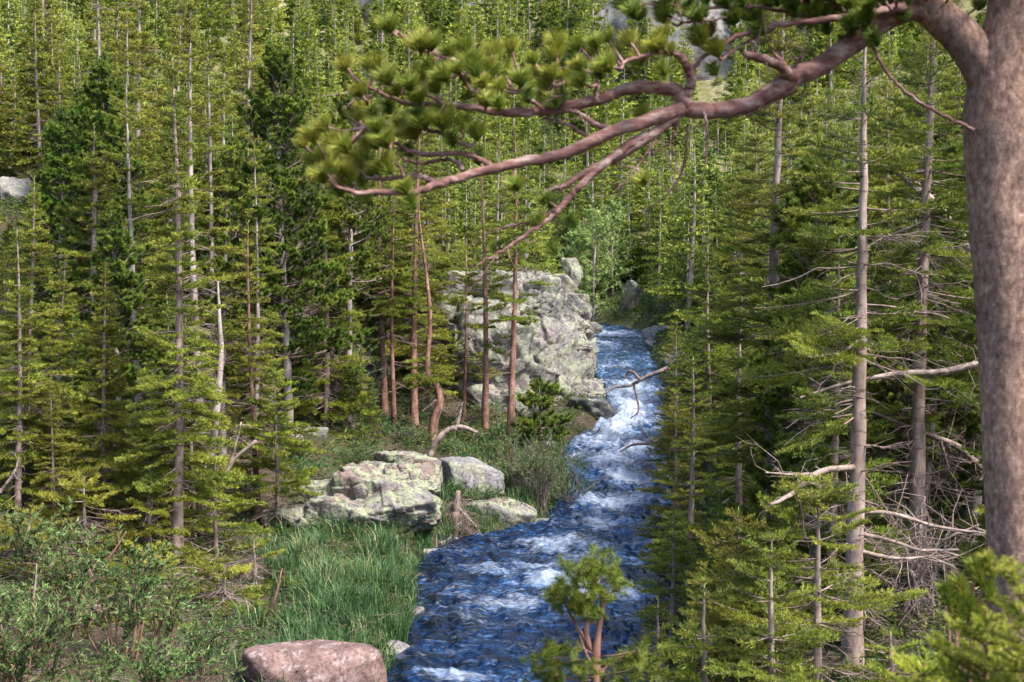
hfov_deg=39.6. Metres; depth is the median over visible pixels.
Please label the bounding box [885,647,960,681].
fir tree
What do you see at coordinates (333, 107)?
fir tree
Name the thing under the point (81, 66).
fir tree
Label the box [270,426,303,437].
shrub
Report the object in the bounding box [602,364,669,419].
dead branch
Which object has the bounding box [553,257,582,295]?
rock
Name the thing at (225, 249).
fir tree
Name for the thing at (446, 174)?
fir tree
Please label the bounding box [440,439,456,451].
shrub
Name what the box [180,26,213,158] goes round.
fir tree
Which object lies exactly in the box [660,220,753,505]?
fir tree
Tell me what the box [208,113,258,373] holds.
fir tree
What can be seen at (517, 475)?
shrub
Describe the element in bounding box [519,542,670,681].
pine tree
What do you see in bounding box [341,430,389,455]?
shrub
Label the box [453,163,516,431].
fir tree
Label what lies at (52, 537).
shrub
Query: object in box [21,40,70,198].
fir tree
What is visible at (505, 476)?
shrub
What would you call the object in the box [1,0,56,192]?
fir tree
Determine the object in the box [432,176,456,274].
fir tree
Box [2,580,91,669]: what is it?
shrub
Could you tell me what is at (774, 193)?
fir tree
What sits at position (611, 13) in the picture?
crag
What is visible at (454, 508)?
stump
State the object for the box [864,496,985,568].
dead branch
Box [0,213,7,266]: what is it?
fir tree
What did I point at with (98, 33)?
fir tree
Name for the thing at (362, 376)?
fir tree
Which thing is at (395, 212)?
fir tree
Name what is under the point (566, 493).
shrub
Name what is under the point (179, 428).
fir tree
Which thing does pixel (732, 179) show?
fir tree
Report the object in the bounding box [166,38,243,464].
fir tree
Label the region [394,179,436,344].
fir tree
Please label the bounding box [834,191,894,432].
pine tree
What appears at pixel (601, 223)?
aspen tree
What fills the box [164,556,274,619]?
fir tree
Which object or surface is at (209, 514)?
fir tree
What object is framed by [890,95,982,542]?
conifer tree
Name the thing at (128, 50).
fir tree
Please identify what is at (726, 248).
fir tree
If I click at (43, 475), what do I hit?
fir tree
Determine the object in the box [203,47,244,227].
fir tree
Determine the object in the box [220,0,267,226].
fir tree
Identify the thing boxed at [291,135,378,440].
fir tree
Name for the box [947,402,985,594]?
fir tree
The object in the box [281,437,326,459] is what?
shrub
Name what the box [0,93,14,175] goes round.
fir tree
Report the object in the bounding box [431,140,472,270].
fir tree
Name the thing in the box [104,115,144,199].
fir tree
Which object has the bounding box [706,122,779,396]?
fir tree
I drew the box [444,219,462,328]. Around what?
fir tree
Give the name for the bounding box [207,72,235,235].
fir tree
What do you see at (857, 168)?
fir tree
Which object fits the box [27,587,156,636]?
shrub
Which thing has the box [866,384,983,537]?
dead brush
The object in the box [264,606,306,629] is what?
shrub
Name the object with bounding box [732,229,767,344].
fir tree
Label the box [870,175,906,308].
fir tree
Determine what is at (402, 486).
rock outcrop
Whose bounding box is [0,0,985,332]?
forest
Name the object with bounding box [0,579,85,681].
shrub
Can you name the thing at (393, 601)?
shrub
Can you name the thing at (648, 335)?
rock
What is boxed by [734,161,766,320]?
fir tree
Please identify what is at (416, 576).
shrub
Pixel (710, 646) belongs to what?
fir tree
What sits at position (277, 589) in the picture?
dead branch
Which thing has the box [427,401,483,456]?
dead branch
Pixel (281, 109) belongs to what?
pine tree
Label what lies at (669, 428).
fir tree
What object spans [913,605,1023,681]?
fir tree
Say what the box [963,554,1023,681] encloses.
fir tree
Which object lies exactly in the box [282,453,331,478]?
shrub
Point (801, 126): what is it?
fir tree
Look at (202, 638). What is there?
shrub
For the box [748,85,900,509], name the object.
fir tree
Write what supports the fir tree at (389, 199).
on the ground at (706, 90)
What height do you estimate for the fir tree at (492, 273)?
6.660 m
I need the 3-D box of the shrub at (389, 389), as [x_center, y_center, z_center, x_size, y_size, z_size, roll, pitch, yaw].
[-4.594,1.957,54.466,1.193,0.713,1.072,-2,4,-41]
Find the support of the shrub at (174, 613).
on the ground at (706, 90)
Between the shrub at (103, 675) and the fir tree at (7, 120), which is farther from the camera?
the fir tree at (7, 120)
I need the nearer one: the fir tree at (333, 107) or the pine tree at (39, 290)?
the pine tree at (39, 290)
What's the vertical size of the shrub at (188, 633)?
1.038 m
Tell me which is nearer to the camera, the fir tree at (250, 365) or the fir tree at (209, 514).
the fir tree at (209, 514)
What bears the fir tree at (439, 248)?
on the ground at (706, 90)
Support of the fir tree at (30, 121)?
on the ground at (706, 90)
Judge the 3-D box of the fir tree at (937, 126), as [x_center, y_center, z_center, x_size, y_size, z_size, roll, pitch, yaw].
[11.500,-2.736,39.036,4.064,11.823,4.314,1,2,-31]
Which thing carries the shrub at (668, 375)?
on the ground at (706, 90)
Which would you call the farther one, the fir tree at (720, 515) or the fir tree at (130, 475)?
the fir tree at (130, 475)
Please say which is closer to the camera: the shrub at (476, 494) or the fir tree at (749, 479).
the fir tree at (749, 479)
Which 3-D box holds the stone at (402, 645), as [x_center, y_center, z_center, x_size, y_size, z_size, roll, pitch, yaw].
[-2.253,5.823,26.663,0.885,0.439,0.552,0,3,0]
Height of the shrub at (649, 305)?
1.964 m
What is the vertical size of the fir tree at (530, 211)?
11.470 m
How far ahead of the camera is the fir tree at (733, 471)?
32.77 m
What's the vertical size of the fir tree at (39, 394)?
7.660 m
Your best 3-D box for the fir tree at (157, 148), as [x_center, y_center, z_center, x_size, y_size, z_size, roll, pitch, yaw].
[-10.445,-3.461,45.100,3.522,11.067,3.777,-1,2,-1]
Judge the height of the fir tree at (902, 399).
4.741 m
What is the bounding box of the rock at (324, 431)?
[301,427,328,436]
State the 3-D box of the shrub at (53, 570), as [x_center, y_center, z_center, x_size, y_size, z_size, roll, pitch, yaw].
[-7.673,4.187,24.777,1.867,1.989,2.078,0,3,-2]
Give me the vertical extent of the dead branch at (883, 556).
1.789 m
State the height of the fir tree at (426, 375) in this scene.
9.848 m
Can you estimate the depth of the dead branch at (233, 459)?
32.12 m
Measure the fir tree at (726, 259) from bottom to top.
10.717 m
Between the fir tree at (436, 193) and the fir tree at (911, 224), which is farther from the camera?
the fir tree at (436, 193)
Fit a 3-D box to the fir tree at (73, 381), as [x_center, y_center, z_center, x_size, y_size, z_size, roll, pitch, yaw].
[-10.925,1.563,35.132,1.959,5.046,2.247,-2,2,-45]
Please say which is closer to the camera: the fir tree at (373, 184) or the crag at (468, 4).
the fir tree at (373, 184)
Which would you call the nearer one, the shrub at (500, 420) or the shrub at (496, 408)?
the shrub at (500, 420)
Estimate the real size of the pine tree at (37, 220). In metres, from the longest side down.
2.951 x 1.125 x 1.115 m
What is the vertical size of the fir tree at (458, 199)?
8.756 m
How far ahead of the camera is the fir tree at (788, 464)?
27.77 m
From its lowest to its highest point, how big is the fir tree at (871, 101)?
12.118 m
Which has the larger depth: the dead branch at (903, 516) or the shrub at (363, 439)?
the shrub at (363, 439)
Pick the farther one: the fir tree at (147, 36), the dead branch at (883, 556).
the fir tree at (147, 36)
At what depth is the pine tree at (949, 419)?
29.91 m
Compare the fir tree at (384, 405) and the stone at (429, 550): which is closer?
the stone at (429, 550)
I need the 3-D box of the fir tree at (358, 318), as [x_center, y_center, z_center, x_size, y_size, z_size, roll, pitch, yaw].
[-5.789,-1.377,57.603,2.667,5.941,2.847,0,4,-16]
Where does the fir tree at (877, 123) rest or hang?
on the ground at (706, 90)
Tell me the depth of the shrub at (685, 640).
22.42 m
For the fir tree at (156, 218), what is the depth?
50.13 m
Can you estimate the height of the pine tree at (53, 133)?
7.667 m
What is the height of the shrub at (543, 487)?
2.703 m
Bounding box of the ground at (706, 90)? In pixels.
[0,0,988,681]
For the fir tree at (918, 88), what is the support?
on the ground at (706, 90)
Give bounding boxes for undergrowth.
[0,172,986,681]
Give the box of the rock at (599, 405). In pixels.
[569,396,617,420]
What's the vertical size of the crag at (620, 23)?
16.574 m
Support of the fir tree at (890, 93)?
on the ground at (706, 90)
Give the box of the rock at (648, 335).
[642,325,678,348]
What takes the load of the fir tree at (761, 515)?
on the ground at (706, 90)
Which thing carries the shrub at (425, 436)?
on the ground at (706, 90)
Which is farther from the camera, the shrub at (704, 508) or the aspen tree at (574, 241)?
the aspen tree at (574, 241)
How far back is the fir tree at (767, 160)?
75.90 m
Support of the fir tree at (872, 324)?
on the ground at (706, 90)
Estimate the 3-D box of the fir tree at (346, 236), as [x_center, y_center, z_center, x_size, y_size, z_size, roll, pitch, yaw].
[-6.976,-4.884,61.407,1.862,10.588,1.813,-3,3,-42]
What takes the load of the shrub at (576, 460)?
on the ground at (706, 90)
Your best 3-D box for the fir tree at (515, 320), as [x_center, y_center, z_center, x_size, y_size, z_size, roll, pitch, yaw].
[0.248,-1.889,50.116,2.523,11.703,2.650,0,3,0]
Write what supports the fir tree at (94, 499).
on the ground at (706, 90)
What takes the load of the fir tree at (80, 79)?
on the ground at (706, 90)
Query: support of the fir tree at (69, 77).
on the ground at (706, 90)
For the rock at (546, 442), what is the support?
on the ground at (706, 90)
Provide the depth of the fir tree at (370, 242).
69.87 m
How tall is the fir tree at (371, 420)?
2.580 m
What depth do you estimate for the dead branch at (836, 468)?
17.84 m
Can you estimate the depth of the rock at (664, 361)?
69.83 m
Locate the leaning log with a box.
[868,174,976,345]
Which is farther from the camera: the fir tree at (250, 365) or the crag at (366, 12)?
the crag at (366, 12)
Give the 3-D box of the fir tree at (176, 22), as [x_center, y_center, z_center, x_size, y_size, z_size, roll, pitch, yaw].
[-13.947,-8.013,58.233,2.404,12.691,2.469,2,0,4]
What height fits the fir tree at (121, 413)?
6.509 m
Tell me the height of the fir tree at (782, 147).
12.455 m
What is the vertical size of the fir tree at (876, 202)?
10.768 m
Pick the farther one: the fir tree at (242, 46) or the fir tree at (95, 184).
the fir tree at (242, 46)
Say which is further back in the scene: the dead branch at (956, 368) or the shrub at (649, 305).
the shrub at (649, 305)
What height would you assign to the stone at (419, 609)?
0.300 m
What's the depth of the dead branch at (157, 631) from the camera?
24.18 m
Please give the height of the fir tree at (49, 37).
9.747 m
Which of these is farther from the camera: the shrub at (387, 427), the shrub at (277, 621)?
the shrub at (387, 427)
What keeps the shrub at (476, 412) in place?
on the ground at (706, 90)
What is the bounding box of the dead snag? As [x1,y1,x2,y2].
[193,281,251,507]
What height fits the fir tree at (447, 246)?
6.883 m
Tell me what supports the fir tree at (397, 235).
on the ground at (706, 90)
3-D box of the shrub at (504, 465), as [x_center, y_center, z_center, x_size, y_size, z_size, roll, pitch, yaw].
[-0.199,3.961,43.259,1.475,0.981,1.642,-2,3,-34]
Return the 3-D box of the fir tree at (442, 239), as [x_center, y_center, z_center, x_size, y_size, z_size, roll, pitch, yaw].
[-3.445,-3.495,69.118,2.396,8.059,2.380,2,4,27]
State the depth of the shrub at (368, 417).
48.54 m
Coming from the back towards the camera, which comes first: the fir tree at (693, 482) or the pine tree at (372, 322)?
the pine tree at (372, 322)
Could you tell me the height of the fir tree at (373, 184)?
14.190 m
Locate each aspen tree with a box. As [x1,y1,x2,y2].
[556,221,605,301]
[566,204,625,321]
[582,195,640,295]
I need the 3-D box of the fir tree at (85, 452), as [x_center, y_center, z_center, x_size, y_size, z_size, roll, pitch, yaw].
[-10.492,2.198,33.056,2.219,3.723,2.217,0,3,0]
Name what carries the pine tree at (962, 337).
on the ground at (706, 90)
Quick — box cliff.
[417,268,605,416]
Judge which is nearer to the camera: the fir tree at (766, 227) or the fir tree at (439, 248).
the fir tree at (766, 227)
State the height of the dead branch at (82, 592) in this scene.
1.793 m
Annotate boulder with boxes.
[0,176,35,206]
[242,639,386,681]
[439,456,504,494]
[468,497,536,526]
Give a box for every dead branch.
[0,451,23,492]
[11,562,38,655]
[64,528,126,625]
[138,595,179,645]
[221,422,265,489]
[266,568,286,616]
[427,401,483,456]
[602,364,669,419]
[620,428,663,454]
[736,436,861,549]
[795,320,978,427]
[830,508,976,626]
[864,474,985,560]
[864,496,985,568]
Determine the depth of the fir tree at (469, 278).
53.13 m
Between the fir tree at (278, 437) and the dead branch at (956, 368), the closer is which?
the dead branch at (956, 368)
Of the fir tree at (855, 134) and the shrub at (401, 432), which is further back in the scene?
the fir tree at (855, 134)
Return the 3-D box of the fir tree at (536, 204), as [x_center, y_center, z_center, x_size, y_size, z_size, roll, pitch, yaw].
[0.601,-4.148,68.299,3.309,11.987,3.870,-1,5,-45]
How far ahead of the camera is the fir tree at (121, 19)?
62.71 m
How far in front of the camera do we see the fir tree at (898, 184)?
51.45 m
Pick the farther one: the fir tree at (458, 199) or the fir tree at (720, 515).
the fir tree at (458, 199)
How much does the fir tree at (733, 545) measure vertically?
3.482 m
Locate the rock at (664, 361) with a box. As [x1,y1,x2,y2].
[663,352,688,366]
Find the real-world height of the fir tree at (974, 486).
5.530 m
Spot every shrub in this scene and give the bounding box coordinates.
[0,496,115,591]
[0,574,65,634]
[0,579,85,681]
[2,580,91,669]
[21,523,126,628]
[39,535,186,662]
[44,639,131,681]
[106,568,206,654]
[106,619,246,681]
[160,599,243,680]
[215,614,242,630]
[232,562,257,577]
[238,483,252,491]
[260,565,290,578]
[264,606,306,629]
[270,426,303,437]
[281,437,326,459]
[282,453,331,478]
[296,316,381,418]
[328,441,382,463]
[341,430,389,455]
[342,547,366,559]
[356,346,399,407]
[356,413,381,424]
[365,418,400,435]
[370,592,408,611]
[374,408,390,421]
[382,425,424,445]
[384,527,413,544]
[388,384,401,396]
[398,417,416,425]
[407,428,438,444]
[407,569,420,582]
[408,390,435,403]
[419,411,431,423]
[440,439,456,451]
[449,407,494,423]
[459,421,489,441]
[460,399,503,413]
[461,484,501,499]
[479,428,551,492]
[483,427,521,461]
[487,457,528,479]
[492,462,528,488]
[498,417,517,424]
[503,418,583,510]
[521,444,551,455]
[539,451,600,500]
[565,453,589,467]
[591,307,604,321]
[598,275,617,295]
[618,277,643,311]
[634,601,680,638]
[637,293,660,317]
[646,290,672,316]
[657,373,673,384]
[660,606,717,670]
[662,498,694,511]
[694,499,711,510]
[697,479,745,522]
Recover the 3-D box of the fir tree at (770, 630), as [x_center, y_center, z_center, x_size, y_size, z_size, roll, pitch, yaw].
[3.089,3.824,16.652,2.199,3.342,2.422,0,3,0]
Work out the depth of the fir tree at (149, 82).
52.94 m
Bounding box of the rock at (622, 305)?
[619,280,642,314]
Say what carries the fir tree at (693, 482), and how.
on the ground at (706, 90)
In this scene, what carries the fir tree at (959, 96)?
on the ground at (706, 90)
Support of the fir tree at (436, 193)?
on the ground at (706, 90)
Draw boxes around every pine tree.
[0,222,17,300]
[14,106,90,321]
[21,253,49,338]
[25,203,38,244]
[29,86,110,297]
[45,52,171,374]
[75,204,168,478]
[149,149,283,468]
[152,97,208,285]
[162,212,242,417]
[216,39,370,439]
[227,197,319,413]
[292,0,1023,679]
[309,174,389,370]
[316,78,409,428]
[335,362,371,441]
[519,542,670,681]
[715,371,753,479]
[763,295,885,557]
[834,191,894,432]
[865,206,983,574]
[909,287,964,493]
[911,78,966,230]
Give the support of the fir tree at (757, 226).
on the ground at (706, 90)
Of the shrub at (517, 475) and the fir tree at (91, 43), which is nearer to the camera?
the shrub at (517, 475)
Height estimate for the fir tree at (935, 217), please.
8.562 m
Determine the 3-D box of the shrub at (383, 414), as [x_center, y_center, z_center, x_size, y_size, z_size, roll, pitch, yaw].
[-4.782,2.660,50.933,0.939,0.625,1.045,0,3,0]
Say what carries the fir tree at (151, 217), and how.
on the ground at (706, 90)
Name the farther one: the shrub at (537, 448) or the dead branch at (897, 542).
the shrub at (537, 448)
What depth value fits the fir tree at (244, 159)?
53.00 m
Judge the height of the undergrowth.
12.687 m
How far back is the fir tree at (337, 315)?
48.85 m
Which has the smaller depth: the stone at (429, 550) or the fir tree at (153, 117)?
the stone at (429, 550)
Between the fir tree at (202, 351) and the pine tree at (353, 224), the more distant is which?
the pine tree at (353, 224)
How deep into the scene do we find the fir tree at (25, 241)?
44.52 m
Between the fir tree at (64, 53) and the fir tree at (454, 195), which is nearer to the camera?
the fir tree at (64, 53)
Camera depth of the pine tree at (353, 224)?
46.28 m
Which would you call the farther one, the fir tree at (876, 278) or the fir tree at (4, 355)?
the fir tree at (4, 355)
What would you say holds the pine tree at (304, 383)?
on the ground at (706, 90)
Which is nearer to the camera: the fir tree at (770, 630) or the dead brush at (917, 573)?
the fir tree at (770, 630)
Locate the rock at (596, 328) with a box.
[577,293,602,334]
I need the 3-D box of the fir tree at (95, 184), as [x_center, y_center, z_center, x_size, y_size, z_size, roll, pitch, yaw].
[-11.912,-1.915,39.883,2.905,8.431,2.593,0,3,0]
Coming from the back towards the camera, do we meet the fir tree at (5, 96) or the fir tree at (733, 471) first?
the fir tree at (5, 96)
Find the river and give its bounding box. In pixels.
[387,322,675,681]
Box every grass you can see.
[185,497,491,681]
[440,420,573,532]
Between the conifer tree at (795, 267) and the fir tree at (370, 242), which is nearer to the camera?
the conifer tree at (795, 267)
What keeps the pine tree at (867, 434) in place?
on the ground at (706, 90)
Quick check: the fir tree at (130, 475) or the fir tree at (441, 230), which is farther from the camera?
the fir tree at (441, 230)
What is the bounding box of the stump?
[441,486,493,537]
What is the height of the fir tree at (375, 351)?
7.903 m
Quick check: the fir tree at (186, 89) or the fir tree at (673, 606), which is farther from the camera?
the fir tree at (186, 89)
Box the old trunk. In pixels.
[244,299,302,439]
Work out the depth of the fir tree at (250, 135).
47.16 m
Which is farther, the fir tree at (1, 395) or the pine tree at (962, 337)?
the fir tree at (1, 395)
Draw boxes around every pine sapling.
[510,375,573,443]
[932,548,1000,681]
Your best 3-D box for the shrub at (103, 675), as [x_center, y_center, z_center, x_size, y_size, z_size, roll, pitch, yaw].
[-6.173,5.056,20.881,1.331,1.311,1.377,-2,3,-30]
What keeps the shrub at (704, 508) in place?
on the ground at (706, 90)
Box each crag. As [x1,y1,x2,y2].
[320,0,379,19]
[467,0,506,34]
[566,0,619,60]
[610,0,761,83]
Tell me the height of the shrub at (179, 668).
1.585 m
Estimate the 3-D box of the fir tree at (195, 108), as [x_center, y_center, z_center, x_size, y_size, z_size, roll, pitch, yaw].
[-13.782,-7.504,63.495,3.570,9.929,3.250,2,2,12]
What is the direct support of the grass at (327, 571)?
on the ground at (706, 90)
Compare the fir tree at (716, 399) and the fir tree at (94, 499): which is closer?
the fir tree at (94, 499)
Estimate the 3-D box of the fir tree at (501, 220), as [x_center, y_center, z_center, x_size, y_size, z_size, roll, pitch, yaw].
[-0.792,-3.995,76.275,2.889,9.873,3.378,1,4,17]
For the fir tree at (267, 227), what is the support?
on the ground at (706, 90)
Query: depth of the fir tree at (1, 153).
69.31 m
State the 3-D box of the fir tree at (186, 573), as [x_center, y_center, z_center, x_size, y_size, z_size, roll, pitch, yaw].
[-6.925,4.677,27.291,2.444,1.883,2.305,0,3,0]
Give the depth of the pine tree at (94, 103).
41.07 m
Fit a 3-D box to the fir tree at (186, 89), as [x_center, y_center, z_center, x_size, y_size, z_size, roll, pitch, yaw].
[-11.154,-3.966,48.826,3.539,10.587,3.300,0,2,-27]
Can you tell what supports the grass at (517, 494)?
on the ground at (706, 90)
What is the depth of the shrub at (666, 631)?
27.43 m
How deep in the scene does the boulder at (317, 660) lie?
22.76 m
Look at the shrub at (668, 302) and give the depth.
97.94 m
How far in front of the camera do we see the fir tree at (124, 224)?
40.85 m
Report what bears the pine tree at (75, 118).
on the ground at (706, 90)
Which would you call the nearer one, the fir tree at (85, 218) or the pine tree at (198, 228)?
the pine tree at (198, 228)
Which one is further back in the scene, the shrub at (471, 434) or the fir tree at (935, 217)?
the shrub at (471, 434)
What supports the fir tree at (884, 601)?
on the ground at (706, 90)
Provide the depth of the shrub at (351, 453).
43.05 m
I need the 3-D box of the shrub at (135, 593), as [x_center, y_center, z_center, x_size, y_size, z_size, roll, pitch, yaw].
[-6.480,4.385,23.212,2.395,2.360,2.478,-2,3,-31]
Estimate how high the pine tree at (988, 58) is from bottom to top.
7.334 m
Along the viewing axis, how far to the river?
34.09 m
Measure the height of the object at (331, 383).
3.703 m
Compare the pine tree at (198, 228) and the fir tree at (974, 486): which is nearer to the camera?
the fir tree at (974, 486)
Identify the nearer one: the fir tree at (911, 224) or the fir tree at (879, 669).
the fir tree at (879, 669)
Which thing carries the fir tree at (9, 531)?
on the ground at (706, 90)
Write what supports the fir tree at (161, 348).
on the ground at (706, 90)
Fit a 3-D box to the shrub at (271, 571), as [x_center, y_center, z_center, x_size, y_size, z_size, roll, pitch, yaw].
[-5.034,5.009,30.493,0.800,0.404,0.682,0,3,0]
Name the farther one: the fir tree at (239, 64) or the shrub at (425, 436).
the fir tree at (239, 64)
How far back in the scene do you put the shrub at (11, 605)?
23.73 m
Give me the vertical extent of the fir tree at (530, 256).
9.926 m
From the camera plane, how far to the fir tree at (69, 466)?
31.05 m
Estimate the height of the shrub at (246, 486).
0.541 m
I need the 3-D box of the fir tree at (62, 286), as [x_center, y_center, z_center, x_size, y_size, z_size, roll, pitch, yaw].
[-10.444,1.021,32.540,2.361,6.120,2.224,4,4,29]
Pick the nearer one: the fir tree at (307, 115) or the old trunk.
the old trunk
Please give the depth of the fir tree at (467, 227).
64.25 m
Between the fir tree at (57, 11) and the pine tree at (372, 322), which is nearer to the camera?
the pine tree at (372, 322)
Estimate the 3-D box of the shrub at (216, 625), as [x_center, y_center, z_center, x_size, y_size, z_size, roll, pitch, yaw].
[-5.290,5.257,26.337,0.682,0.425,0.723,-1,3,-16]
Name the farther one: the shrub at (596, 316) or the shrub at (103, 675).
the shrub at (596, 316)
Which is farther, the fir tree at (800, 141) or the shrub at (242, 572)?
the fir tree at (800, 141)
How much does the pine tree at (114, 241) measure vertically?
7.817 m
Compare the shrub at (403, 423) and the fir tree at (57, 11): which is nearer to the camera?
the shrub at (403, 423)
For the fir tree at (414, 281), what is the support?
on the ground at (706, 90)
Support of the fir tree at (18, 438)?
on the ground at (706, 90)
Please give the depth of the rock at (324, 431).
44.71 m
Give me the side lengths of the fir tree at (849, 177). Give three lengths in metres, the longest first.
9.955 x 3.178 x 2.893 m
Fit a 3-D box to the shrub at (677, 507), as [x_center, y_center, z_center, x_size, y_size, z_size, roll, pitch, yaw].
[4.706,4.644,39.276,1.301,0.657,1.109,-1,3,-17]
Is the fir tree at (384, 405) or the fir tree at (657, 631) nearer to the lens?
the fir tree at (657, 631)
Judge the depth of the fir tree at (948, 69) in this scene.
59.55 m
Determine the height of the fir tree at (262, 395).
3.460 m
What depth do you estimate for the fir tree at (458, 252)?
62.77 m
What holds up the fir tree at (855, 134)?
on the ground at (706, 90)
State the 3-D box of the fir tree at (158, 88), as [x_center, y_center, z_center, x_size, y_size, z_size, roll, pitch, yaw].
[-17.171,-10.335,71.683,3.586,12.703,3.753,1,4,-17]
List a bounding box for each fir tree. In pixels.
[0,1,19,149]
[0,47,34,177]
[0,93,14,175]
[0,141,9,165]
[0,175,88,509]
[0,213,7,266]
[0,224,66,516]
[0,252,13,329]
[0,329,11,364]
[0,341,14,424]
[0,393,14,468]
[0,407,101,526]
[0,502,84,601]
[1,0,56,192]
[4,14,43,177]
[10,0,73,170]
[11,0,77,168]
[16,253,96,503]
[20,188,46,312]
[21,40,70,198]
[23,373,80,530]
[25,203,90,365]
[26,162,57,258]
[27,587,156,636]
[29,5,72,185]
[30,357,100,477]
[30,466,162,566]
[35,122,130,408]
[40,58,88,263]
[41,57,81,169]
[42,125,155,407]
[43,23,72,151]
[47,303,101,480]
[54,90,119,305]
[65,261,146,533]
[67,52,85,103]
[70,0,123,166]
[73,0,112,100]
[73,360,161,544]
[90,538,218,612]
[98,420,221,563]
[99,7,154,264]
[100,1,157,185]
[100,62,174,417]
[101,16,150,187]
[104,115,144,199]
[111,0,170,307]
[112,25,159,303]
[113,56,233,565]
[128,149,164,359]
[132,295,207,514]
[134,57,220,374]
[138,301,246,546]
[141,105,169,238]
[142,0,246,471]
[143,179,171,301]
[145,74,226,340]
[146,0,200,237]
[147,11,186,162]
[154,0,216,220]
[154,439,273,569]
[158,280,207,437]
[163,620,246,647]
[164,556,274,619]
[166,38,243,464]
[170,65,239,289]
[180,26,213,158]
[183,61,221,171]
[183,432,204,526]
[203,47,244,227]
[206,529,303,590]
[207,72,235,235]
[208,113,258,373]
[217,36,255,213]
[219,358,327,535]
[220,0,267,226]
[220,219,295,513]
[224,145,291,474]
[225,0,271,162]
[231,93,254,214]
[233,112,285,323]
[235,106,268,369]
[243,349,273,457]
[254,41,279,187]
[267,94,333,373]
[286,88,335,319]
[286,89,354,366]
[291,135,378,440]
[314,247,365,415]
[327,92,373,308]
[327,154,364,325]
[341,304,374,416]
[343,107,368,316]
[352,99,419,414]
[352,237,401,361]
[356,167,384,311]
[359,376,383,446]
[360,195,426,385]
[362,165,433,423]
[364,153,403,322]
[366,57,404,265]
[370,196,400,330]
[374,157,459,397]
[383,130,450,425]
[385,106,464,380]
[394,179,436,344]
[401,165,457,441]
[402,56,452,353]
[404,221,443,343]
[426,143,441,251]
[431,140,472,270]
[431,190,453,342]
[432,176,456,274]
[432,218,457,343]
[432,240,468,357]
[439,186,469,261]
[440,242,501,422]
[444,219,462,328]
[451,179,482,269]
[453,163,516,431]
[466,254,509,396]
[476,136,512,270]
[477,176,512,271]
[484,121,553,440]
[498,134,547,271]
[500,135,556,278]
[505,131,549,264]
[519,176,548,267]
[527,226,551,277]
[619,510,705,667]
[629,595,684,681]
[636,389,707,578]
[640,356,735,624]
[644,319,703,482]
[650,574,754,681]
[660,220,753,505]
[668,507,812,681]
[686,491,733,660]
[688,6,845,601]
[690,127,765,359]
[696,291,755,489]
[700,281,764,547]
[700,472,929,681]
[703,349,718,433]
[703,526,840,681]
[705,152,746,320]
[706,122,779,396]
[707,231,791,519]
[709,153,740,317]
[711,259,761,431]
[712,434,752,527]
[713,202,782,429]
[722,176,786,458]
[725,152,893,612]
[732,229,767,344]
[733,46,952,680]
[733,341,793,520]
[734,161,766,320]
[739,239,913,644]
[741,367,828,596]
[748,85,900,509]
[748,303,880,543]
[752,100,808,324]
[761,156,771,185]
[767,96,804,184]
[795,81,835,169]
[812,22,982,612]
[826,249,952,544]
[833,123,859,223]
[838,111,883,264]
[846,116,868,191]
[848,59,885,221]
[857,625,928,681]
[866,271,901,472]
[867,51,904,197]
[867,65,917,395]
[868,93,884,176]
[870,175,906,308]
[874,220,949,471]
[876,30,958,300]
[878,108,912,201]
[884,113,916,283]
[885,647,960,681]
[890,52,936,230]
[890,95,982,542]
[890,339,963,510]
[891,173,919,401]
[898,180,980,540]
[908,154,948,233]
[913,62,966,267]
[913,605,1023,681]
[928,363,984,522]
[934,68,951,136]
[942,429,985,555]
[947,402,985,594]
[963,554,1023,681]
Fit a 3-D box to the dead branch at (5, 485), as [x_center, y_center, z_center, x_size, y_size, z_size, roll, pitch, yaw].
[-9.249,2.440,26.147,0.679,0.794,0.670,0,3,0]
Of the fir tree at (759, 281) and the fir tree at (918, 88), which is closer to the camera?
the fir tree at (759, 281)
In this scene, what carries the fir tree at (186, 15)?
on the ground at (706, 90)
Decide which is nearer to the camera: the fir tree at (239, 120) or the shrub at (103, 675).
the shrub at (103, 675)
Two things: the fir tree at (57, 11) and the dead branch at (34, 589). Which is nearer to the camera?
the dead branch at (34, 589)
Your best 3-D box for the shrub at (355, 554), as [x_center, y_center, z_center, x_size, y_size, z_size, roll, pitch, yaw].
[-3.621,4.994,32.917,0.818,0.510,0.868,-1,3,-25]
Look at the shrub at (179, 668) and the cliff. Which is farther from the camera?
the cliff
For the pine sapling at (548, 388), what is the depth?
48.98 m
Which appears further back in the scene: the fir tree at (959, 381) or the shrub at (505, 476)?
the shrub at (505, 476)
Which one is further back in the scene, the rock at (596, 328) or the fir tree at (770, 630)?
the rock at (596, 328)
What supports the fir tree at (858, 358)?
on the ground at (706, 90)
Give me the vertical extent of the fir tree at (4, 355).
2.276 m
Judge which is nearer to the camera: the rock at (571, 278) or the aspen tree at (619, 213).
the rock at (571, 278)
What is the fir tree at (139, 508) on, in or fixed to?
on the ground at (706, 90)
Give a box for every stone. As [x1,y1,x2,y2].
[383,639,409,655]
[410,605,424,614]
[424,548,437,553]
[437,534,453,544]
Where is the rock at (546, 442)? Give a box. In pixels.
[529,437,553,447]
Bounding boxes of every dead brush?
[829,485,985,635]
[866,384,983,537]
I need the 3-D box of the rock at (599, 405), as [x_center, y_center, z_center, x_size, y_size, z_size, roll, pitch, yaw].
[3.118,3.040,57.790,2.590,1.670,1.805,0,3,0]

